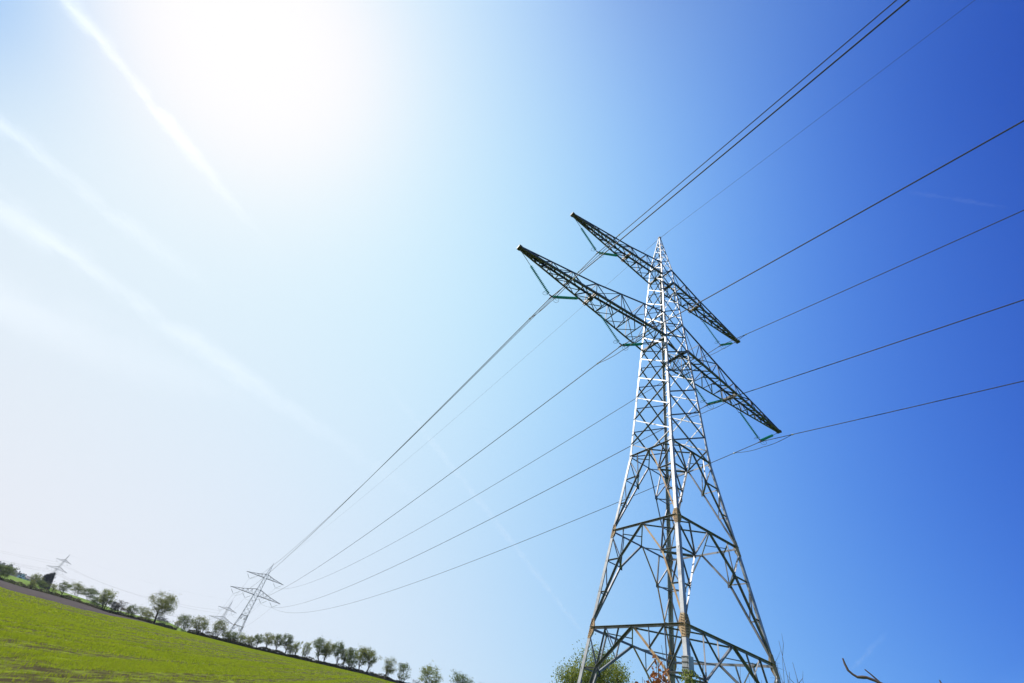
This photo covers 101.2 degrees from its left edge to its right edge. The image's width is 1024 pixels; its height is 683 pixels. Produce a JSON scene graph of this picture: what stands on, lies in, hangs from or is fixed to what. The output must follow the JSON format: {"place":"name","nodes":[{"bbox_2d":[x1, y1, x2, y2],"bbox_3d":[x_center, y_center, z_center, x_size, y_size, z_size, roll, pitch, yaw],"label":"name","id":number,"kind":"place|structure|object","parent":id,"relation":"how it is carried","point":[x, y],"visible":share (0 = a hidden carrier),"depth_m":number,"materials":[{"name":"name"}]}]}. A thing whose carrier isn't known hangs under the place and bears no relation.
{"place":"outdoors","nodes":[
{"label":"outdoors","id":0,"kind":"place"},
{"bbox_2d":[0,580,165,627],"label":"ploughed strip","id":1,"kind":"object","parent":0,"point":[30,592],"visible":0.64,"depth_m":103.79,"materials":[{"name":"soil"}]},
{"bbox_2d":[82,587,99,600],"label":"hedgerow bush","id":2,"kind":"object","parent":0,"point":[91,592],"visible":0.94,"depth_m":209.00,"materials":[{"name":"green plant"}]},
{"bbox_2d":[1,574,186,632],"bbox_3d":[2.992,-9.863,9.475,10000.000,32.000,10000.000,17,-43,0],"label":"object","id":3,"kind":"structure","parent":0,"point":[19,580],"depth_m":186.64,"materials":[{"name":"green plant"}]},
{"bbox_2d":[0,562,19,580],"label":"hedgerow bush","id":4,"kind":"object","parent":3,"relation":"on","point":[10,570],"visible":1,"depth_m":150.69,"materials":[{"name":"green plant"}]},
{"bbox_2d":[0,562,26,576],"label":"distant wood","id":5,"kind":"object","parent":3,"relation":"on","point":[18,573],"visible":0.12,"depth_m":893.12,"materials":[{"name":"plant"}]},
{"bbox_2d":[17,573,32,580],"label":"farm house","id":6,"kind":"structure","parent":3,"relation":"on","point":[21,576],"depth_m":306.76,"materials":[{"name":"grey tile"}]},
{"bbox_2d":[27,580,36,588],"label":"hedgerow bush","id":7,"kind":"object","parent":3,"relation":"on","point":[33,583],"visible":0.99,"depth_m":147.64,"materials":[{"name":"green plant"}]},
{"bbox_2d":[29,573,43,583],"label":"hedgerow tree","id":8,"kind":"object","parent":3,"relation":"on","point":[35,576],"visible":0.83,"depth_m":185.90,"materials":[{"name":"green plant"}]},
{"bbox_2d":[36,580,49,587],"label":"hedgerow bush","id":9,"kind":"object","parent":3,"relation":"on","point":[40,583],"visible":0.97,"depth_m":184.81,"materials":[{"name":"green plant"}]},
{"bbox_2d":[41,572,55,588],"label":"conifer","id":10,"kind":"object","parent":3,"relation":"on","point":[50,577],"visible":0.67,"depth_m":190.85,"materials":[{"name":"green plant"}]},
{"bbox_2d":[50,584,57,591],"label":"hedgerow tree","id":11,"kind":"object","parent":3,"relation":"on","point":[54,586],"visible":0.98,"depth_m":148.71,"materials":[{"name":"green plant"}]},
{"bbox_2d":[47,555,69,572],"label":"lattice pylon","id":12,"kind":"object","parent":3,"relation":"on","point":[60,564],"visible":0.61,"depth_m":586.38,"materials":[{"name":"metal"}]},
{"bbox_2d":[57,580,71,593],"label":"hedgerow tree","id":13,"kind":"object","parent":3,"relation":"on","point":[65,585],"visible":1,"depth_m":147.20,"materials":[{"name":"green plant"}]},
{"bbox_2d":[69,581,91,595],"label":"hedgerow bush","id":14,"kind":"object","parent":3,"relation":"on","point":[78,587],"visible":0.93,"depth_m":208.73,"materials":[{"name":"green plant"}]},
{"bbox_2d":[0,575,177,629],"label":"scrub hedge","id":15,"kind":"object","parent":3,"relation":"on","point":[47,591],"visible":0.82,"depth_m":145.07,"materials":[{"name":"green plant"}]},
{"bbox_2d":[89,597,101,605],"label":"hedgerow bush","id":16,"kind":"object","parent":3,"relation":"on","point":[94,600],"visible":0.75,"depth_m":146.79,"materials":[{"name":"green plant"}]},
{"bbox_2d":[97,588,117,609],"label":"hedgerow bush","id":17,"kind":"object","parent":3,"relation":"on","point":[104,601],"visible":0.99,"depth_m":143.92,"materials":[{"name":"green plant"}]},
{"bbox_2d":[107,601,122,611],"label":"hedgerow bush","id":18,"kind":"object","parent":3,"relation":"on","point":[113,606],"visible":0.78,"depth_m":142.28,"materials":[{"name":"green plant"}]},
{"bbox_2d":[114,600,127,614],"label":"hedgerow bush","id":19,"kind":"object","parent":3,"relation":"on","point":[118,604],"visible":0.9,"depth_m":141.30,"materials":[{"name":"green plant"}]},
{"bbox_2d":[122,604,134,615],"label":"hedgerow bush","id":20,"kind":"object","parent":3,"relation":"on","point":[125,610],"visible":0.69,"depth_m":139.77,"materials":[{"name":"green plant"}]},
{"bbox_2d":[126,605,140,617],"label":"hedgerow bush","id":21,"kind":"object","parent":3,"relation":"on","point":[129,609],"visible":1,"depth_m":139.39,"materials":[{"name":"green plant"}]},
{"bbox_2d":[138,606,149,616],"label":"hedgerow bush","id":22,"kind":"object","parent":3,"relation":"on","point":[142,610],"visible":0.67,"depth_m":177.01,"materials":[{"name":"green plant"}]},
{"bbox_2d":[140,609,154,621],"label":"hedgerow bush","id":23,"kind":"object","parent":3,"relation":"on","point":[146,615],"visible":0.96,"depth_m":137.69,"materials":[{"name":"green plant"}]},
{"bbox_2d":[156,615,169,624],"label":"hedgerow bush","id":24,"kind":"object","parent":3,"relation":"on","point":[161,620],"visible":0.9,"depth_m":158.55,"materials":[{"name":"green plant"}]},
{"bbox_2d":[147,589,181,623],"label":"hedgerow tree","id":25,"kind":"object","parent":3,"relation":"on","point":[167,602],"visible":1,"depth_m":137.93,"materials":[{"name":"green plant"}]},
{"bbox_2d":[209,602,235,634],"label":"lattice pylon","id":26,"kind":"object","parent":3,"relation":"on","point":[224,615],"visible":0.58,"depth_m":478.71,"materials":[{"name":"metal"}]},
{"bbox_2d":[247,635,255,646],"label":"hedgerow bush","id":27,"kind":"object","parent":3,"relation":"on","point":[249,639],"visible":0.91,"depth_m":127.73,"materials":[{"name":"green plant"}]},
{"bbox_2d":[225,566,282,640],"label":"lattice pylon","id":28,"kind":"object","parent":3,"relation":"on","point":[241,616],"visible":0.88,"depth_m":275.52,"materials":[{"name":"metal"}]},
{"bbox_2d":[252,633,265,646],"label":"hedgerow tree","id":29,"kind":"object","parent":3,"relation":"on","point":[259,638],"visible":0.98,"depth_m":128.13,"materials":[{"name":"green plant"}]},
{"bbox_2d":[262,631,276,646],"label":"hedgerow tree","id":30,"kind":"object","parent":3,"relation":"on","point":[269,640],"visible":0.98,"depth_m":128.30,"materials":[{"name":"green plant"}]},
{"bbox_2d":[273,633,284,648],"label":"hedgerow tree","id":31,"kind":"object","parent":3,"relation":"on","point":[277,642],"visible":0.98,"depth_m":128.17,"materials":[{"name":"green plant"}]},
{"bbox_2d":[281,633,293,653],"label":"hedgerow tree","id":32,"kind":"object","parent":3,"relation":"on","point":[288,641],"visible":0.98,"depth_m":128.36,"materials":[{"name":"green plant"}]},
{"bbox_2d":[187,629,388,679],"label":"bramble hedge","id":33,"kind":"object","parent":3,"relation":"on","point":[265,649],"visible":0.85,"depth_m":126.02,"materials":[{"name":"green plant"}]},
{"bbox_2d":[192,633,406,682],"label":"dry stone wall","id":34,"kind":"structure","parent":3,"relation":"on","point":[380,677],"depth_m":121.41,"materials":[{"name":"grey stone"}]},
{"bbox_2d":[312,637,329,660],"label":"hedgerow tree","id":35,"kind":"object","parent":3,"relation":"on","point":[317,647],"visible":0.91,"depth_m":125.18,"materials":[{"name":"green plant"}]},
{"bbox_2d":[318,640,336,663],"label":"hedgerow tree","id":36,"kind":"object","parent":3,"relation":"on","point":[328,651],"visible":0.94,"depth_m":125.20,"materials":[{"name":"green plant"}]},
{"bbox_2d":[333,640,346,664],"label":"hedgerow tree","id":37,"kind":"object","parent":3,"relation":"on","point":[338,651],"visible":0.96,"depth_m":124.11,"materials":[{"name":"green plant"}]},
{"bbox_2d":[340,648,352,666],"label":"hedgerow tree","id":38,"kind":"object","parent":3,"relation":"on","point":[342,657],"visible":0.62,"depth_m":123.50,"materials":[{"name":"green plant"}]},
{"bbox_2d":[345,648,358,670],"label":"hedgerow tree","id":39,"kind":"object","parent":3,"relation":"on","point":[350,662],"visible":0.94,"depth_m":121.85,"materials":[{"name":"green plant"}]},
{"bbox_2d":[355,646,367,669],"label":"hedgerow tree","id":40,"kind":"object","parent":3,"relation":"on","point":[361,655],"visible":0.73,"depth_m":121.17,"materials":[{"name":"green plant"}]},
{"bbox_2d":[357,645,381,670],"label":"hedgerow tree","id":41,"kind":"object","parent":3,"relation":"on","point":[369,655],"visible":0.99,"depth_m":120.89,"materials":[{"name":"green plant"}]},
{"bbox_2d":[418,660,442,682],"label":"hedgerow tree","id":42,"kind":"object","parent":3,"relation":"on","point":[425,671],"visible":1,"depth_m":112.10,"materials":[{"name":"green plant"}]},
{"bbox_2d":[551,634,634,682],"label":"broadleaf tree","id":43,"kind":"object","parent":3,"relation":"on","point":[616,674],"visible":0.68,"depth_m":38.11,"materials":[{"name":"green plant"}]},
{"bbox_2d":[517,212,781,682],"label":"lattice pylon","id":44,"kind":"object","parent":3,"relation":"on","point":[684,628],"visible":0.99,"depth_m":29.68,"materials":[{"name":"metal"}]},
{"bbox_2d":[50,0,974,599],"bbox_3d":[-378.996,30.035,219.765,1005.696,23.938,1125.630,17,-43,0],"label":"earth wire","id":45,"kind":"object","parent":44,"relation":"attached to","point":[720,192],"visible":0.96,"depth_m":43.00,"materials":[{"name":"metal"}]},
{"bbox_2d":[520,250,589,302],"bbox_3d":[3.384,-4.577,34.511,7.644,3.167,0.560,32,-45,-16],"label":"insulator set","id":46,"kind":"object","parent":44,"relation":"hanging from","point":[560,297],"visible":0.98,"depth_m":34.04,"materials":[{"name":"glass"}]},
{"bbox_2d":[51,0,909,622],"bbox_3d":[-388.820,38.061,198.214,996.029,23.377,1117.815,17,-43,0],"label":"conductor","id":47,"kind":"object","parent":46,"relation":"hanging from","point":[639,224],"visible":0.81,"depth_m":23.79,"materials":[{"name":"metal"}]},
{"bbox_2d":[573,216,626,257],"bbox_3d":[8.830,-9.774,42.571,7.435,3.227,0.560,32,-45,-16],"label":"insulator set","id":48,"kind":"object","parent":44,"relation":"hanging from","point":[593,246],"visible":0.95,"depth_m":42.08,"materials":[{"name":"glass"}]},
{"bbox_2d":[3,0,896,608],"bbox_3d":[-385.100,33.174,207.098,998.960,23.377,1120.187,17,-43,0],"label":"conductor","id":49,"kind":"object","parent":48,"relation":"hanging from","point":[641,216],"visible":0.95,"depth_m":33.23,"materials":[{"name":"metal"}]},
{"bbox_2d":[591,301,647,349],"bbox_3d":[9.552,-0.656,36.577,7.594,3.134,0.560,32,-45,-16],"label":"insulator set","id":50,"kind":"object","parent":44,"relation":"hanging from","point":[633,344],"visible":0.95,"depth_m":36.08,"materials":[{"name":"glass"}]},
{"bbox_2d":[4,120,1023,614],"bbox_3d":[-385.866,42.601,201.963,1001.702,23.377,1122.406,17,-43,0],"label":"conductor","id":51,"kind":"object","parent":50,"relation":"hanging from","point":[742,278],"visible":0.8,"depth_m":26.09,"materials":[{"name":"metal"}]},
{"bbox_2d":[678,668,700,682],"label":"climbing plant","id":52,"kind":"object","parent":44,"relation":"attached to","point":[687,676],"visible":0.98,"depth_m":18.57,"materials":[{"name":"green plant"}]},
{"bbox_2d":[675,360,729,408],"bbox_3d":[18.151,4.758,39.497,7.594,3.134,0.560,32,-45,-16],"label":"insulator set","id":53,"kind":"object","parent":44,"relation":"hanging from","point":[707,404],"visible":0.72,"depth_m":38.95,"materials":[{"name":"glass"}]},
{"bbox_2d":[0,299,1023,627],"bbox_3d":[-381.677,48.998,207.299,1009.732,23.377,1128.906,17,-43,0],"label":"conductor","id":54,"kind":"object","parent":53,"relation":"hanging from","point":[738,395],"visible":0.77,"depth_m":34.55,"materials":[{"name":"metal"}]},
{"bbox_2d":[695,310,737,346],"bbox_3d":[23.286,-0.674,47.479,7.435,3.227,0.560,32,-45,-16],"label":"insulator set","id":55,"kind":"object","parent":44,"relation":"hanging from","point":[730,343],"visible":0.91,"depth_m":46.91,"materials":[{"name":"glass"}]},
{"bbox_2d":[27,210,1023,614],"bbox_3d":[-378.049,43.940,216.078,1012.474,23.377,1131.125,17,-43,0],"label":"conductor","id":56,"kind":"object","parent":55,"relation":"hanging from","point":[687,366],"visible":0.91,"depth_m":43.73,"materials":[{"name":"metal"}]},
{"bbox_2d":[729,399,778,444],"bbox_3d":[24.338,8.614,41.626,7.644,3.167,0.560,32,-45,-16],"label":"insulator set","id":57,"kind":"object","parent":44,"relation":"hanging from","point":[764,438],"visible":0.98,"depth_m":41.04,"materials":[{"name":"glass"}]},
{"bbox_2d":[2,381,1023,630],"bbox_3d":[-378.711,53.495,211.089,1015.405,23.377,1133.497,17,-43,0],"label":"conductor","id":58,"kind":"object","parent":57,"relation":"hanging from","point":[724,457],"visible":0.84,"depth_m":39.63,"materials":[{"name":"metal"}]},
{"bbox_2d":[635,645,670,682],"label":"russet shrub","id":59,"kind":"object","parent":3,"relation":"on","point":[653,674],"visible":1,"depth_m":6.76,"materials":[{"name":"orange plant"}]},
{"bbox_2d":[779,638,802,682],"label":"bare shrub","id":60,"kind":"object","parent":3,"relation":"on","point":[785,668],"visible":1,"depth_m":7.77,"materials":[{"name":"brown plant"}]},
{"bbox_2d":[842,658,941,682],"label":"crooked branch","id":61,"kind":"object","parent":3,"relation":"on","point":[875,679],"visible":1,"depth_m":1.73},
{"bbox_2d":[0,587,394,682],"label":"crop field","id":62,"kind":"structure","parent":0,"point":[53,670],"depth_m":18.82,"materials":[{"name":"plant"}]},
{"bbox_2d":[174,620,180,629],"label":"hedgerow bush","id":63,"kind":"object","parent":62,"relation":"on","point":[177,623],"visible":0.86,"depth_m":129.04,"materials":[{"name":"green plant"}]},
{"bbox_2d":[170,614,194,631],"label":"hedgerow bush","id":64,"kind":"object","parent":62,"relation":"on","point":[182,620],"visible":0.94,"depth_m":128.90,"materials":[{"name":"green plant"}]},
{"bbox_2d":[190,615,215,634],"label":"hedgerow bush","id":65,"kind":"object","parent":62,"relation":"on","point":[203,623],"visible":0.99,"depth_m":128.91,"materials":[{"name":"green plant"}]},
{"bbox_2d":[209,619,227,639],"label":"hedgerow bush","id":66,"kind":"object","parent":62,"relation":"on","point":[217,628],"visible":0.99,"depth_m":128.89,"materials":[{"name":"green plant"}]},
{"bbox_2d":[220,631,231,639],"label":"hedgerow bush","id":67,"kind":"object","parent":62,"relation":"on","point":[224,636],"visible":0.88,"depth_m":127.42,"materials":[{"name":"green plant"}]},
{"bbox_2d":[223,629,239,642],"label":"hedgerow bush","id":68,"kind":"object","parent":62,"relation":"on","point":[233,635],"visible":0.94,"depth_m":127.57,"materials":[{"name":"green plant"}]},
{"bbox_2d":[236,632,251,643],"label":"hedgerow bush","id":69,"kind":"object","parent":62,"relation":"on","point":[241,637],"visible":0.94,"depth_m":127.68,"materials":[{"name":"green plant"}]},
{"bbox_2d":[285,644,295,654],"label":"hedgerow bush","id":70,"kind":"object","parent":62,"relation":"on","point":[291,649],"visible":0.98,"depth_m":126.56,"materials":[{"name":"green plant"}]},
{"bbox_2d":[293,641,302,654],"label":"hedgerow tree","id":71,"kind":"object","parent":62,"relation":"on","point":[296,647],"visible":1,"depth_m":126.87,"materials":[{"name":"green plant"}]},
{"bbox_2d":[301,642,312,660],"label":"hedgerow tree","id":72,"kind":"object","parent":62,"relation":"on","point":[304,648],"visible":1,"depth_m":125.84,"materials":[{"name":"green plant"}]},
{"bbox_2d":[382,656,397,679],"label":"hedgerow tree","id":73,"kind":"object","parent":62,"relation":"on","point":[389,670],"visible":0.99,"depth_m":115.36,"materials":[{"name":"green plant"}]},
{"bbox_2d":[396,663,411,682],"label":"hedgerow tree","id":74,"kind":"object","parent":62,"relation":"on","point":[405,666],"visible":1,"depth_m":113.98,"materials":[{"name":"green plant"}]},
{"bbox_2d":[449,669,474,682],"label":"hedgerow tree","id":75,"kind":"object","parent":62,"relation":"on","point":[457,677],"visible":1,"depth_m":110.27,"materials":[{"name":"green plant"}]},
{"bbox_2d":[0,0,1023,682],"label":"sky","id":76,"kind":"structure","parent":0,"point":[250,250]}
]}

